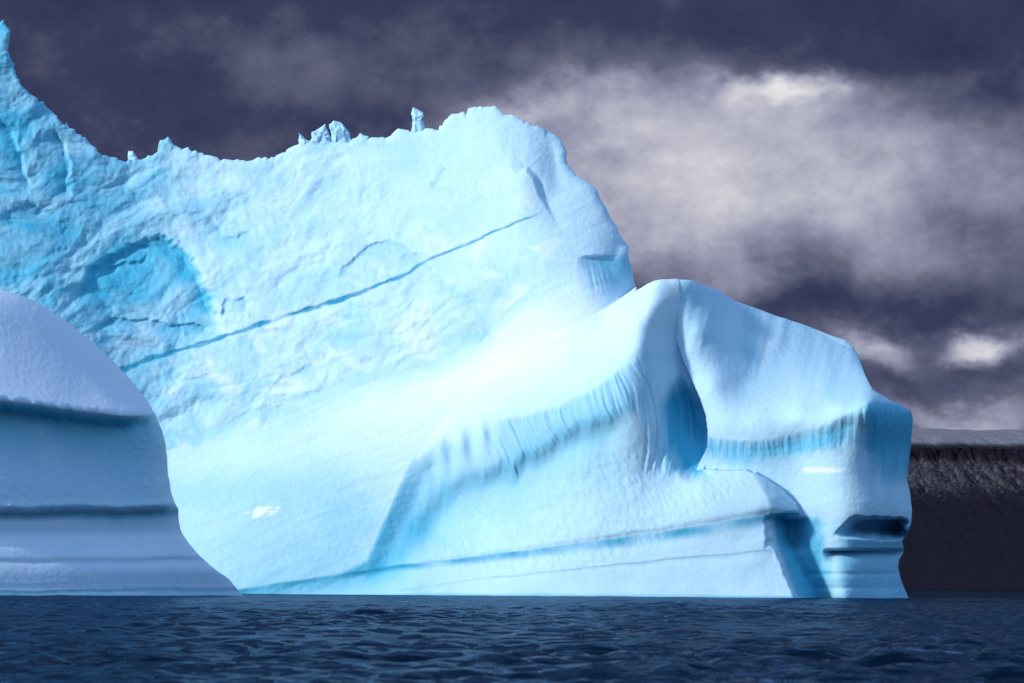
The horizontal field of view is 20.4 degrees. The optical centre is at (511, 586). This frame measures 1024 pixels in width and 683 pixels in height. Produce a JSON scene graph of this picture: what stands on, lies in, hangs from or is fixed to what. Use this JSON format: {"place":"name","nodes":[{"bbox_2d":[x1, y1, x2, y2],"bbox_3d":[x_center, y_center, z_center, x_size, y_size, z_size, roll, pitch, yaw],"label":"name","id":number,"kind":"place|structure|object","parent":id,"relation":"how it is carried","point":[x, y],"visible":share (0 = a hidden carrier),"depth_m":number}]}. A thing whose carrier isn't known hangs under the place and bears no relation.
{"place":"outdoors","nodes":[
{"label":"outdoors","id":0,"kind":"place"},
{"bbox_2d":[0,590,1023,682],"bbox_3d":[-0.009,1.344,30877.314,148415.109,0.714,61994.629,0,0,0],"label":"water","id":1,"kind":"structure","parent":0,"point":[941,636],"depth_m":70.05},
{"bbox_2d":[0,290,241,595],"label":"iceberg","id":2,"kind":"object","parent":1,"relation":"on","point":[88,506],"visible":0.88,"depth_m":334.07},
{"bbox_2d":[0,19,912,597],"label":"iceberg","id":3,"kind":"object","parent":1,"relation":"on","point":[460,353],"visible":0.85,"depth_m":432.14},
{"bbox_2d":[0,0,1023,429],"label":"sky","id":4,"kind":"structure","parent":0,"point":[852,171]},
{"bbox_2d":[898,428,1023,590],"bbox_3d":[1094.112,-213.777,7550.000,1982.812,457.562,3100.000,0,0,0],"label":"hills","id":5,"kind":"structure","parent":0,"point":[966,528],"depth_m":6542.52}
]}

